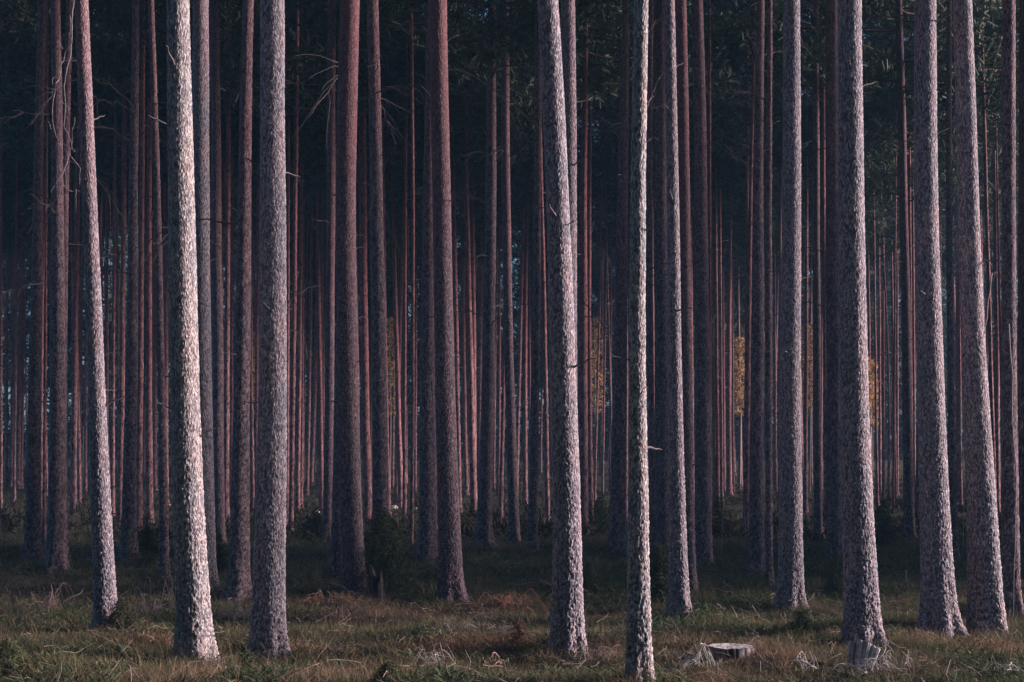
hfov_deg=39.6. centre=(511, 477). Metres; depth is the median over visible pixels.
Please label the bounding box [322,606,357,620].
fallen branch
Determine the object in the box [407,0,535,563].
pine tree
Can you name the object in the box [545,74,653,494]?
pine tree
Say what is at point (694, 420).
pine tree
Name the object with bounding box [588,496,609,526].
spruce sapling
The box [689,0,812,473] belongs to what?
pine tree
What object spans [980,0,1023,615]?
pine tree
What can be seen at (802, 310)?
spruce tree
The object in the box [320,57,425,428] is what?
pine tree
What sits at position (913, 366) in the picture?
pine tree
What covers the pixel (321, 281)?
pine tree
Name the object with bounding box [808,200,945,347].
pine tree
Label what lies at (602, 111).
pine tree
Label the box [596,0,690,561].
pine tree
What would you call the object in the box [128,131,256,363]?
pine tree
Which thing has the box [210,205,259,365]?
spruce tree
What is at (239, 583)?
pine tree
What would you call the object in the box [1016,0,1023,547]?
pine tree
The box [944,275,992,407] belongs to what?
spruce tree
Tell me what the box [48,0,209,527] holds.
pine tree
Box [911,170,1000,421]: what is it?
pine tree
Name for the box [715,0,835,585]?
pine tree
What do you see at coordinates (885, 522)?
spruce sapling
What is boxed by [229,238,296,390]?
spruce tree
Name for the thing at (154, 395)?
pine tree
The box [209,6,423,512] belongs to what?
pine tree
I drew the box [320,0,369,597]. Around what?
pine tree
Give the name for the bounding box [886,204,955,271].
pine tree
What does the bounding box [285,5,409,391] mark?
pine tree
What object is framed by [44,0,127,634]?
pine tree
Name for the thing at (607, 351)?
spruce tree
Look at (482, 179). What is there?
pine tree
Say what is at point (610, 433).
bare sapling
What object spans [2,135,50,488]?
pine tree
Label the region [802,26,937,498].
pine tree
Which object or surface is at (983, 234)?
pine tree
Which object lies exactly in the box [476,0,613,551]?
pine tree
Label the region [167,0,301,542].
pine tree
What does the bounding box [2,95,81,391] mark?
pine tree
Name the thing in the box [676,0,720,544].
pine tree
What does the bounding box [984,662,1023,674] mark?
fallen branch
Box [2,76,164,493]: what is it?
pine tree
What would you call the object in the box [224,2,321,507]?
pine tree
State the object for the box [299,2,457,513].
pine tree
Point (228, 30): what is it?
pine tree
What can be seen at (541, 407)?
pine tree
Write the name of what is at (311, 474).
pine tree
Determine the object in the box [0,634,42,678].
spruce sapling
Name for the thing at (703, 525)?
pine tree
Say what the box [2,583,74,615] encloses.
fallen branch
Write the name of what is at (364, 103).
pine tree
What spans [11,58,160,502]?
pine tree
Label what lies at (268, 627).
pine tree
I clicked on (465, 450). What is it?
pine tree
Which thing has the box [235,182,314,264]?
pine tree
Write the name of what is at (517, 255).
pine tree
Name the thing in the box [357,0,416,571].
pine tree
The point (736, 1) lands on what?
sky
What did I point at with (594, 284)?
spruce tree
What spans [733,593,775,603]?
fallen branch
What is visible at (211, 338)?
spruce tree
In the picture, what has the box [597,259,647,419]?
spruce tree
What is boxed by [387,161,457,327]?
pine tree
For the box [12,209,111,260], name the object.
pine tree
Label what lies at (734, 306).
spruce tree
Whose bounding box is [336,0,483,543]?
pine tree
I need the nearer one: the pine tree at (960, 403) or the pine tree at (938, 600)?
the pine tree at (938, 600)
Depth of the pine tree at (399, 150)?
71.08 m
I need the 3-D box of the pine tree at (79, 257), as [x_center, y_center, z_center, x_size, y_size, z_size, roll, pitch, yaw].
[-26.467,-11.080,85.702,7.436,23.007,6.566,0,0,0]
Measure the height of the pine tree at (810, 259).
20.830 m
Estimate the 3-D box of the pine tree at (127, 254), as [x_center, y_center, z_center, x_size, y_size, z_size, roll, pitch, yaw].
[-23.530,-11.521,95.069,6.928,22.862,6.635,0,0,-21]
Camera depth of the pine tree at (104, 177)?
56.61 m
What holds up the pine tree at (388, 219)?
on the ground at (480, 560)
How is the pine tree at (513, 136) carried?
on the ground at (480, 560)
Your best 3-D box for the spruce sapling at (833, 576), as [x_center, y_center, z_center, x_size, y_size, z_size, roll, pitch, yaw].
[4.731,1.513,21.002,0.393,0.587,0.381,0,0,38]
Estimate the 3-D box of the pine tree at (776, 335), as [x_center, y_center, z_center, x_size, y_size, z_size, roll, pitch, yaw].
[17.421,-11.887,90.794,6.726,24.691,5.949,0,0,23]
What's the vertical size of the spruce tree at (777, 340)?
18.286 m
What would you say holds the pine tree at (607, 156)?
on the ground at (480, 560)
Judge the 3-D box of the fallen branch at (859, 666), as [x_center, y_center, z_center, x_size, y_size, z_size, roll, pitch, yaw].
[2.774,1.476,11.514,0.842,0.218,0.605,0,0,0]
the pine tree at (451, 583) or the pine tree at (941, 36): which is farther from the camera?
the pine tree at (941, 36)
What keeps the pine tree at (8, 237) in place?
on the ground at (480, 560)
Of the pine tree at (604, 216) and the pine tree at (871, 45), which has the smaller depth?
the pine tree at (871, 45)
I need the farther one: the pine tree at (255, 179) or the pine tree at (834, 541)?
the pine tree at (255, 179)
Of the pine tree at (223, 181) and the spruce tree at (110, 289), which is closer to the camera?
the pine tree at (223, 181)
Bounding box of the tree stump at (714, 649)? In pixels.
[706,643,754,660]
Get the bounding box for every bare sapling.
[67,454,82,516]
[604,385,612,502]
[721,494,725,553]
[952,385,963,558]
[984,273,991,344]
[1008,324,1022,616]
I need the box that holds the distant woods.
[2,221,1017,459]
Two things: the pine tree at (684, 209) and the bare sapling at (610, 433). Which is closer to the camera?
the pine tree at (684, 209)
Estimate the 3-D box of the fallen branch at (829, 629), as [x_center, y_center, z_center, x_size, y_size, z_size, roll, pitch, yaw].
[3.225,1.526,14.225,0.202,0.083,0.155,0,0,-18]
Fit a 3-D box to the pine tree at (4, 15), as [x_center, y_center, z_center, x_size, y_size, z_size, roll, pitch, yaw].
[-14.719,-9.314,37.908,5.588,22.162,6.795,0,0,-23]
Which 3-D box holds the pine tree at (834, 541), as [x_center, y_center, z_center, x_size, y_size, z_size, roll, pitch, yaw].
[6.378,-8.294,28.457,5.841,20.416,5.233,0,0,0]
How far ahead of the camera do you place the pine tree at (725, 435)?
93.53 m
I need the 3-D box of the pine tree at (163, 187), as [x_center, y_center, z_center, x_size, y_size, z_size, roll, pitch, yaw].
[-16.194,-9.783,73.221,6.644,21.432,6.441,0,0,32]
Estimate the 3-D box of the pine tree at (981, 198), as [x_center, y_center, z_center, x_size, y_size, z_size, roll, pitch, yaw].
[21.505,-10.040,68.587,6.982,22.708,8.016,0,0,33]
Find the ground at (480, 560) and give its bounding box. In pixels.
[0,430,1023,681]
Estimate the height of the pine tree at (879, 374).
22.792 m
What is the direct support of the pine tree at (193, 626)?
on the ground at (480, 560)
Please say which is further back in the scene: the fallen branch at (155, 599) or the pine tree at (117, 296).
the pine tree at (117, 296)
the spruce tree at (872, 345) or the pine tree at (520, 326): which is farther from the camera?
the spruce tree at (872, 345)
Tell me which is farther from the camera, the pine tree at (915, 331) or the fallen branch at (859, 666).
the pine tree at (915, 331)
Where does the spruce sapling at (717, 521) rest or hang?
on the ground at (480, 560)
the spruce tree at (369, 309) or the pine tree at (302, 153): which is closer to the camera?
the pine tree at (302, 153)
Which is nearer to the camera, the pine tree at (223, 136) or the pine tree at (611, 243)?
the pine tree at (223, 136)
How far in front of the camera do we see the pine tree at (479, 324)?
74.98 m
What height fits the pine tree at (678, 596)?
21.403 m
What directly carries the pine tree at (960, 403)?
on the ground at (480, 560)
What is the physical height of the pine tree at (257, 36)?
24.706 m
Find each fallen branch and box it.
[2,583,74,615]
[131,575,175,616]
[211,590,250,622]
[303,589,349,602]
[321,629,349,634]
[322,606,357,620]
[402,642,454,662]
[420,612,494,633]
[475,589,542,608]
[484,652,506,664]
[493,622,522,633]
[503,632,654,664]
[589,646,661,658]
[676,643,715,670]
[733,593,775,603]
[791,650,818,671]
[804,645,910,676]
[822,626,840,632]
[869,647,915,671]
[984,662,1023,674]
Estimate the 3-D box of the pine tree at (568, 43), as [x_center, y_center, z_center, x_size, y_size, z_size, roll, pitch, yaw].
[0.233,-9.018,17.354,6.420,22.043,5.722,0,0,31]
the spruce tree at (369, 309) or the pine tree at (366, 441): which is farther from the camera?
the spruce tree at (369, 309)
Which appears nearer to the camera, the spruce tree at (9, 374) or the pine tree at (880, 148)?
the pine tree at (880, 148)
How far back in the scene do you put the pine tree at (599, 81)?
40.24 m
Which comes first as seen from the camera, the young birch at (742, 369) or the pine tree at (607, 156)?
the pine tree at (607, 156)
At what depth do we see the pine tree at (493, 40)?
33.27 m
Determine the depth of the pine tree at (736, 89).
57.49 m
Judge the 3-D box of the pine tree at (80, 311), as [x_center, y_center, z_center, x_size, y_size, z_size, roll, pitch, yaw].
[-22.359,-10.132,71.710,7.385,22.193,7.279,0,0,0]
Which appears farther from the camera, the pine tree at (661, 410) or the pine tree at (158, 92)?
the pine tree at (158, 92)
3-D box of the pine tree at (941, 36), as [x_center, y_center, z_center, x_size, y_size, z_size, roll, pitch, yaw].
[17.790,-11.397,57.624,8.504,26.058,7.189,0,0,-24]
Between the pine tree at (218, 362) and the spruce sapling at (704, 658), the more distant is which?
the pine tree at (218, 362)
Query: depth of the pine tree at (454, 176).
57.64 m
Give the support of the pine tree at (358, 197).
on the ground at (480, 560)
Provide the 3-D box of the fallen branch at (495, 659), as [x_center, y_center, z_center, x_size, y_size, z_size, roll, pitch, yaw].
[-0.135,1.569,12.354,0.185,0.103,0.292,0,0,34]
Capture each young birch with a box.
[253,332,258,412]
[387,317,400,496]
[591,317,603,459]
[731,336,744,488]
[801,322,812,491]
[868,357,881,456]
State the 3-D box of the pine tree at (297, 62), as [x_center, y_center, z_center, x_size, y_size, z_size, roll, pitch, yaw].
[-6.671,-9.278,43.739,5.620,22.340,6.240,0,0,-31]
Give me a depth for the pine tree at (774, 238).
77.22 m
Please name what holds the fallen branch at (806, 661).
on the ground at (480, 560)
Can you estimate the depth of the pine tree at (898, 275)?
103.40 m
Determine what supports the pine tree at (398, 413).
on the ground at (480, 560)
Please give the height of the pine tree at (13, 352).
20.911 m
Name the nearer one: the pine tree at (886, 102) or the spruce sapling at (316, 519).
the spruce sapling at (316, 519)
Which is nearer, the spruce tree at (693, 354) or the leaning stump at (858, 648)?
the leaning stump at (858, 648)
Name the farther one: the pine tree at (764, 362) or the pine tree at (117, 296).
the pine tree at (764, 362)
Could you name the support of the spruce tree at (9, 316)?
on the ground at (480, 560)
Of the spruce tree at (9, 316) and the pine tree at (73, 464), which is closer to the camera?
the pine tree at (73, 464)
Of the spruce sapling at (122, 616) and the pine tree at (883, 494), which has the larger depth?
the pine tree at (883, 494)
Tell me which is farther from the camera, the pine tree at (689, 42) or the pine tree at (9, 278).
the pine tree at (9, 278)
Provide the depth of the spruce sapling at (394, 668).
10.37 m
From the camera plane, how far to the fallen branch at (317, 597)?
18.91 m
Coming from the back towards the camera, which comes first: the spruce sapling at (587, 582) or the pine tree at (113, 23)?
the pine tree at (113, 23)
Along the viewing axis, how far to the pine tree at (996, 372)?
55.58 m
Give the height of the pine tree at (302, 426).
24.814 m
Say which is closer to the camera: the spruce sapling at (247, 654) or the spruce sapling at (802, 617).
the spruce sapling at (247, 654)
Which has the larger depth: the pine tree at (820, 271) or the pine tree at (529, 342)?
the pine tree at (820, 271)
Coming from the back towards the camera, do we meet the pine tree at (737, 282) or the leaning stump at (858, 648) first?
the pine tree at (737, 282)
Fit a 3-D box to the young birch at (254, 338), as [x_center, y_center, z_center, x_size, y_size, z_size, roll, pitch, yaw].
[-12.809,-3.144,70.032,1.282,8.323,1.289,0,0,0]
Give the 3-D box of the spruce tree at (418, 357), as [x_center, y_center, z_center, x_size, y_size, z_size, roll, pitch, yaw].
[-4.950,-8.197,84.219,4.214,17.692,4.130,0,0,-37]
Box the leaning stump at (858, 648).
[847,639,879,672]
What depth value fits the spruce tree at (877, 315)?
101.04 m
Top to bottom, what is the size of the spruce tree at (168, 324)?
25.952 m
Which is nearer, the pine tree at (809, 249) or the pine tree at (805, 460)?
the pine tree at (805, 460)
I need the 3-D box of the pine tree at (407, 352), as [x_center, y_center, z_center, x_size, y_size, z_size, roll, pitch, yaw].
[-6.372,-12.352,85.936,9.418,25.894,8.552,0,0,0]
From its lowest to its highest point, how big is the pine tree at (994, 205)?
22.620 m
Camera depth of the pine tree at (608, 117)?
51.46 m
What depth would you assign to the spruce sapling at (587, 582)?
20.86 m
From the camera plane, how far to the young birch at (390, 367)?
71.97 m
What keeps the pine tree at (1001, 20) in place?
on the ground at (480, 560)
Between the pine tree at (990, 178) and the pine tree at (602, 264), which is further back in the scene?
the pine tree at (602, 264)
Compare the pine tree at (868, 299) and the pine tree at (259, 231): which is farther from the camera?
the pine tree at (259, 231)
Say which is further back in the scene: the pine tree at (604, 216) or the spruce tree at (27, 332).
the spruce tree at (27, 332)
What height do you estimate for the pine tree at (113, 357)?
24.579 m
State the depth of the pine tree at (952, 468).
29.04 m
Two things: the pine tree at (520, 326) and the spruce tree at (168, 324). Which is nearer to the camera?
the pine tree at (520, 326)
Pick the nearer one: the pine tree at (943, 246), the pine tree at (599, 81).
the pine tree at (599, 81)
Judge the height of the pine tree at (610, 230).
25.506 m
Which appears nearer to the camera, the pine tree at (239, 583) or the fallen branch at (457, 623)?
the fallen branch at (457, 623)
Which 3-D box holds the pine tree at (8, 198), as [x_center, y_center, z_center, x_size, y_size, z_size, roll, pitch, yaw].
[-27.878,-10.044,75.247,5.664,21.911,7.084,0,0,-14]
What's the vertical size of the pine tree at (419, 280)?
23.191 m
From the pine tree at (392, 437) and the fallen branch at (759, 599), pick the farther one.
the pine tree at (392, 437)
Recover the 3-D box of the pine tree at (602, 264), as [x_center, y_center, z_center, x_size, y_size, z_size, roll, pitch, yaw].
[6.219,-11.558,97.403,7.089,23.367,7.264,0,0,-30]
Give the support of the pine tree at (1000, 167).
on the ground at (480, 560)
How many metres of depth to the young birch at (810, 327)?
75.97 m
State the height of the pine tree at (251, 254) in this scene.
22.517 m
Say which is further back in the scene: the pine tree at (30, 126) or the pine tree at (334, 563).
the pine tree at (30, 126)
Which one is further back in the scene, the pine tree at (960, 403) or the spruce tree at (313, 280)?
the spruce tree at (313, 280)
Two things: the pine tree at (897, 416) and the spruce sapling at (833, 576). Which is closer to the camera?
the spruce sapling at (833, 576)
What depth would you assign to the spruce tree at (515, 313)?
97.56 m
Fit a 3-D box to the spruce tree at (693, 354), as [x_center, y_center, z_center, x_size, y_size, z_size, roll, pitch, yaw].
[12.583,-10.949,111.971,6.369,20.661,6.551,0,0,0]
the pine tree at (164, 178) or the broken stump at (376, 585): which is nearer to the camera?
the broken stump at (376, 585)
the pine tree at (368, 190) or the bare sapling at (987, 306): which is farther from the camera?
the pine tree at (368, 190)
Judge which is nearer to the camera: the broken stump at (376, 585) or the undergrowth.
the broken stump at (376, 585)
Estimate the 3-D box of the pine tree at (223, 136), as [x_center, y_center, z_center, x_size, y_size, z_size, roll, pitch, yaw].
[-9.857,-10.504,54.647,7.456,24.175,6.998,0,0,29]
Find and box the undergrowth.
[0,461,1001,544]
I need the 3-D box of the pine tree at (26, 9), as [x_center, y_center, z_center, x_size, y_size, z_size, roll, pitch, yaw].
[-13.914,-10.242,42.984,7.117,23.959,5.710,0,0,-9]
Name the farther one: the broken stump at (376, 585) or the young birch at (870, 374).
the young birch at (870, 374)
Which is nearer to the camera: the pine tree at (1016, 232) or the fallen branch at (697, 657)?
the fallen branch at (697, 657)
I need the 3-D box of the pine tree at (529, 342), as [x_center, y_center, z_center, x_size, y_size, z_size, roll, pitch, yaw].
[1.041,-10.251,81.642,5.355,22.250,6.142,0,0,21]
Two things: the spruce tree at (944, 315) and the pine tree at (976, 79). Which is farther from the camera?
the spruce tree at (944, 315)
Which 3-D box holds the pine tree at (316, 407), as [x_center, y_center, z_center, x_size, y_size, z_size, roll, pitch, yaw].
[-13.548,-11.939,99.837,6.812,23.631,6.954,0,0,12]
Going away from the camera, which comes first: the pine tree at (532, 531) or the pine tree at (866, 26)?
the pine tree at (532, 531)
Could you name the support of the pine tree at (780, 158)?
on the ground at (480, 560)
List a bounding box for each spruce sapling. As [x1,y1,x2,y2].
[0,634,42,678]
[96,597,143,635]
[137,523,158,555]
[216,532,228,574]
[234,649,261,668]
[291,511,322,540]
[339,505,425,597]
[364,658,406,681]
[501,619,537,650]
[582,562,601,593]
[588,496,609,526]
[649,541,668,604]
[680,654,714,668]
[712,494,736,534]
[785,610,819,635]
[821,562,843,592]
[874,498,904,548]
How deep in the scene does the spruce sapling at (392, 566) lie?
20.41 m
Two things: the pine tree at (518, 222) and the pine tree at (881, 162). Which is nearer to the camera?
the pine tree at (881, 162)
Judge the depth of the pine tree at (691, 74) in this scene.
55.60 m
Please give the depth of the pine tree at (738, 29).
38.59 m
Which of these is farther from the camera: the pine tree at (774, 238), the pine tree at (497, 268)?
the pine tree at (497, 268)
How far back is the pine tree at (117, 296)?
59.50 m
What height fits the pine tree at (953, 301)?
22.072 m
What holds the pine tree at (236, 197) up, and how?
on the ground at (480, 560)
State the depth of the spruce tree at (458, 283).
88.18 m
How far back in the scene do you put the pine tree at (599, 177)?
64.43 m
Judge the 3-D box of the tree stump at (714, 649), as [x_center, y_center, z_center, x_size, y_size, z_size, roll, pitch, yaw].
[1.899,1.572,12.398,0.496,0.224,0.498,0,0,0]
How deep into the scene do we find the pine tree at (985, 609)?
14.90 m
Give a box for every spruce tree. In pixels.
[2,222,30,386]
[2,225,119,364]
[2,285,10,404]
[24,227,87,392]
[103,235,145,405]
[109,222,170,477]
[116,198,211,365]
[168,285,223,381]
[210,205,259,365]
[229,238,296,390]
[233,156,360,481]
[291,193,360,385]
[322,196,421,470]
[358,230,419,472]
[391,234,460,409]
[457,206,522,386]
[459,249,523,386]
[496,214,577,393]
[513,191,578,472]
[577,198,646,471]
[593,207,694,397]
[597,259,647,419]
[646,291,694,380]
[692,234,751,456]
[693,68,778,466]
[764,276,809,393]
[772,250,823,423]
[869,239,901,473]
[869,260,899,415]
[885,277,954,378]
[891,272,961,408]
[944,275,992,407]
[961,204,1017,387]
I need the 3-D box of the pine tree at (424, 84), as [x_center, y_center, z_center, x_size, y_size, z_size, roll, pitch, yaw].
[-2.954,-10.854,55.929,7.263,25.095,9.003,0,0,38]
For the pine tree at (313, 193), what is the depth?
67.78 m
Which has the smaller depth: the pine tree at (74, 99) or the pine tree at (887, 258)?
the pine tree at (74, 99)
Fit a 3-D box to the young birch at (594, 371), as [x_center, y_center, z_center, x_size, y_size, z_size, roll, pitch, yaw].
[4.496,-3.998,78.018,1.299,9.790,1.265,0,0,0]
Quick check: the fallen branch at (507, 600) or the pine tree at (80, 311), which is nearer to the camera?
the fallen branch at (507, 600)
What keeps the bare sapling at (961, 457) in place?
on the ground at (480, 560)
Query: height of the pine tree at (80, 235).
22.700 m
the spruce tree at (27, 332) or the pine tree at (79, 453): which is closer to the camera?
the pine tree at (79, 453)
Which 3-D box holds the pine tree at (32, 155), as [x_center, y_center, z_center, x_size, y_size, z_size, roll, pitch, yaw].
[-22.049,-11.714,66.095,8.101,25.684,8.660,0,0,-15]
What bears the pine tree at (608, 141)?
on the ground at (480, 560)
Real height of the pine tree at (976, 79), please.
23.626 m
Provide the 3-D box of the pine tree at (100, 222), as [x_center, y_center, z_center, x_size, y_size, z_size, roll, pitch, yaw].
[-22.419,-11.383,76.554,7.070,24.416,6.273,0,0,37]
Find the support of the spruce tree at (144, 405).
on the ground at (480, 560)
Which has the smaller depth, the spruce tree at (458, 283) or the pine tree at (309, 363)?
the pine tree at (309, 363)
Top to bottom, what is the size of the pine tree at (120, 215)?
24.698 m
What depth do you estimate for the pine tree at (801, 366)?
64.65 m
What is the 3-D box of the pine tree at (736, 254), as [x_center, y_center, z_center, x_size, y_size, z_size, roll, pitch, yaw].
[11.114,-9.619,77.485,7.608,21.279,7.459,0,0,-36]
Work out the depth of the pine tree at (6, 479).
77.43 m
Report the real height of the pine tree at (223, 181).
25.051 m
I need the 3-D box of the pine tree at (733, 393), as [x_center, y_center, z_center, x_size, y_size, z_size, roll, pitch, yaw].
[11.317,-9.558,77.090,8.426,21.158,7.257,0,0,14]
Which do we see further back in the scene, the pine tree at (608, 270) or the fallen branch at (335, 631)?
the pine tree at (608, 270)
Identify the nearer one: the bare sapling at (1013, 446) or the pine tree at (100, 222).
the bare sapling at (1013, 446)
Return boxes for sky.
[2,1,1018,430]
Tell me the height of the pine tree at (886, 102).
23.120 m
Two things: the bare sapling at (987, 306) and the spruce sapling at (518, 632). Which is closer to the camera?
the spruce sapling at (518, 632)
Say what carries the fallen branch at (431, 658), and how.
on the ground at (480, 560)
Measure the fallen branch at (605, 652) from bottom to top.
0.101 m
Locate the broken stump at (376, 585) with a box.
[369,563,385,603]
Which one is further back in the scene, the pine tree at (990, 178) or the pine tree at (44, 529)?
the pine tree at (990, 178)
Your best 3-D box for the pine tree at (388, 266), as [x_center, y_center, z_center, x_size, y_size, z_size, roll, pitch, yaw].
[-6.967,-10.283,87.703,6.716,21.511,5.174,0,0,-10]
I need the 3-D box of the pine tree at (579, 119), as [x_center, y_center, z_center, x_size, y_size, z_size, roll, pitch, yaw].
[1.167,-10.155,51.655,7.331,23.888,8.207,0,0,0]
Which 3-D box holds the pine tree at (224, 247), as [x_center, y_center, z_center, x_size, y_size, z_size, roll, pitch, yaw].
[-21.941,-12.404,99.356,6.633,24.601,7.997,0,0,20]
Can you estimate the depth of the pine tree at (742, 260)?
82.17 m
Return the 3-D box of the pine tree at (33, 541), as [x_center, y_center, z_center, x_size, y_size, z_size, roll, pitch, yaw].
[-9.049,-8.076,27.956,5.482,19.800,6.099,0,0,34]
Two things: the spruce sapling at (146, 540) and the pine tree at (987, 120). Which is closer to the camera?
the spruce sapling at (146, 540)
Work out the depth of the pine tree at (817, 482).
39.72 m
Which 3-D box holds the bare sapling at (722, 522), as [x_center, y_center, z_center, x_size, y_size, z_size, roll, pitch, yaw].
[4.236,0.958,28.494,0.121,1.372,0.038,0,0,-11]
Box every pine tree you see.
[0,0,29,39]
[0,0,73,508]
[0,0,74,559]
[0,0,81,545]
[0,0,127,572]
[0,0,159,518]
[0,0,191,515]
[0,5,110,495]
[0,8,165,389]
[0,23,76,166]
[0,45,76,503]
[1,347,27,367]
[2,74,112,446]
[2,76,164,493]
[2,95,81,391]
[2,118,129,490]
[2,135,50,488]
[2,137,44,195]
[2,147,31,396]
[2,147,81,378]
[2,147,81,485]
[2,154,81,485]
[2,155,81,488]
[2,213,29,288]
[2,241,112,416]
[2,248,31,468]
[4,3,221,432]
[9,0,192,524]
[11,0,259,515]
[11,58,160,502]
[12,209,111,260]
[29,0,235,534]
[30,0,165,560]
[30,0,168,563]
[31,63,161,428]
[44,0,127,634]
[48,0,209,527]
[49,58,258,505]
[69,126,145,483]
[78,146,128,360]
[81,108,170,489]
[94,0,294,524]
[94,121,161,299]
[97,90,161,361]
[98,135,210,337]
[99,1,259,341]
[101,63,162,356]
[110,173,169,382]
[111,0,258,582]
[114,0,253,600]
[127,0,325,511]
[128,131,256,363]
[138,130,237,347]
[139,1,259,342]
[145,225,236,267]
[148,0,222,666]
[155,0,380,524]
[160,3,224,353]
[161,216,236,268]
[162,140,256,404]
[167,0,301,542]
[192,0,221,590]
[209,0,361,530]
[209,0,403,94]
[209,1,319,511]
[209,2,369,510]
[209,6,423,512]
[209,119,323,369]
[209,123,325,370]
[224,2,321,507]
[224,189,290,279]
[225,126,369,487]
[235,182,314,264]
[239,0,299,661]
[253,120,387,506]
[253,136,397,494]
[284,0,420,542]
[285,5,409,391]
[287,1,487,522]
[287,2,511,525]
[287,75,417,501]
[290,198,324,471]
[291,0,465,579]
[291,176,369,484]
[299,0,470,531]
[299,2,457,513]
[299,146,335,459]
[305,192,422,348]
[313,13,500,505]
[318,39,469,507]
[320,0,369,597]
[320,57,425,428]
[324,113,400,388]
[325,148,477,493]
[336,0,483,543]
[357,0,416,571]
[357,182,421,488]
[357,201,410,482]
[357,216,421,358]
[358,94,467,458]
[360,0,614,545]
[368,0,470,604]
[379,19,519,384]
[380,0,543,515]
[380,0,601,521]
[384,37,512,511]
[384,94,475,188]
[385,80,533,330]
[386,205,460,283]
[386,222,459,339]
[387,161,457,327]
[393,19,545,461]
[394,94,513,495]
[401,167,532,488]
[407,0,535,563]
[418,0,633,529]
[448,0,632,298]
[453,0,595,542]
[455,53,580,505]
[455,102,546,494]
[456,122,533,490]
[457,144,532,489]
[474,0,705,521]
[475,17,611,500]
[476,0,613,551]
[496,165,544,428]
[497,131,579,485]
[500,0,724,533]
[501,189,594,280]
[511,176,542,471]
[512,165,579,473]
[515,7,653,501]
[516,170,615,444]
[526,0,677,519]
[537,0,598,662]
[545,0,590,623]
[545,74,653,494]
[577,36,654,434]
[577,64,654,344]
[577,120,653,491]
[577,148,647,368]
[577,153,629,475]
[577,153,653,399]
[581,0,751,512]
[589,0,765,565]
[591,213,646,285]
[594,1,773,163]
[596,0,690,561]
[604,0,653,556]
[605,0,743,549]
[611,0,665,681]
[619,0,825,511]
[627,162,775,491]
[628,59,736,498]
[646,0,825,508]
[646,143,778,226]
[653,6,806,506]
[657,0,696,622]
[675,0,825,538]
[676,0,707,593]
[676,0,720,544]
[677,0,812,380]
[687,0,889,540]
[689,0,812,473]
[691,0,837,576]
[692,160,779,491]
[692,184,777,490]
[692,197,751,486]
[692,260,713,480]
[693,153,779,494]
[712,200,811,488]
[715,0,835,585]
[717,0,944,525]
[717,5,825,511]
[719,233,734,458]
[720,0,842,559]
[721,145,825,491]
[724,303,725,474]
[730,0,1002,540]
[731,268,742,474]
[736,0,896,512]
[736,148,812,385]
[737,0,815,610]
[737,0,825,500]
[764,257,776,460]
[772,146,825,484]
[772,167,875,488]
[772,170,804,478]
[777,36,941,505]
[779,0,909,157]
[801,23,879,335]
[801,80,944,499]
[801,142,876,239]
[801,181,957,494]
[801,247,881,286]
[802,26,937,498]
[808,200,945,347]
[811,17,989,418]
[820,1,955,508]
[821,197,900,488]
[829,0,888,649]
[862,0,982,505]
[862,0,1000,521]
[862,0,1022,523]
[864,146,957,498]
[865,148,938,494]
[865,187,945,340]
[866,10,1018,469]
[867,123,1001,297]
[872,218,952,399]
[877,38,1016,505]
[880,247,915,319]
[884,0,987,479]
[884,204,984,380]
[885,0,989,559]
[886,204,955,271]
[888,0,970,638]
[904,0,1018,511]
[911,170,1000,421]
[937,1,1018,121]
[937,29,1018,426]
[938,113,1017,498]
[938,114,1018,325]
[939,144,1017,300]
[941,230,957,359]
[952,185,1017,372]
[953,0,1007,635]
[953,36,1018,285]
[955,174,1023,255]
[973,0,1022,40]
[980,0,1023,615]
[983,214,1017,281]
[991,203,1017,263]
[1016,0,1023,544]
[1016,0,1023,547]
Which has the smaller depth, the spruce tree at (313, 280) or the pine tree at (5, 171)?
the pine tree at (5, 171)
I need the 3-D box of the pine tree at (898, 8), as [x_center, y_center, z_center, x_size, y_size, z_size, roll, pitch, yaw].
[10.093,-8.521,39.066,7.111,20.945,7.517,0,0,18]
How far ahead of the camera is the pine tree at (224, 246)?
93.88 m
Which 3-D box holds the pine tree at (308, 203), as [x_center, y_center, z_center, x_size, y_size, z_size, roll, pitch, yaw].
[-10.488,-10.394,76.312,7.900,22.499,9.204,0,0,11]
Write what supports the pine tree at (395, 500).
on the ground at (480, 560)
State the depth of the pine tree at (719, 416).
102.16 m
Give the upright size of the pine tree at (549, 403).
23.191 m
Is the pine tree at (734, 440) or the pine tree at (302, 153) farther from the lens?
the pine tree at (734, 440)
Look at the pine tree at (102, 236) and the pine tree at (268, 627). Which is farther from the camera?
the pine tree at (102, 236)
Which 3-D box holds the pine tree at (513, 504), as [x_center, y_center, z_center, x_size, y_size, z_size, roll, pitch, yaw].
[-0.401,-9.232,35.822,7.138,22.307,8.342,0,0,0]
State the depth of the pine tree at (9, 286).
104.65 m
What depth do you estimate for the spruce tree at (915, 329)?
120.30 m

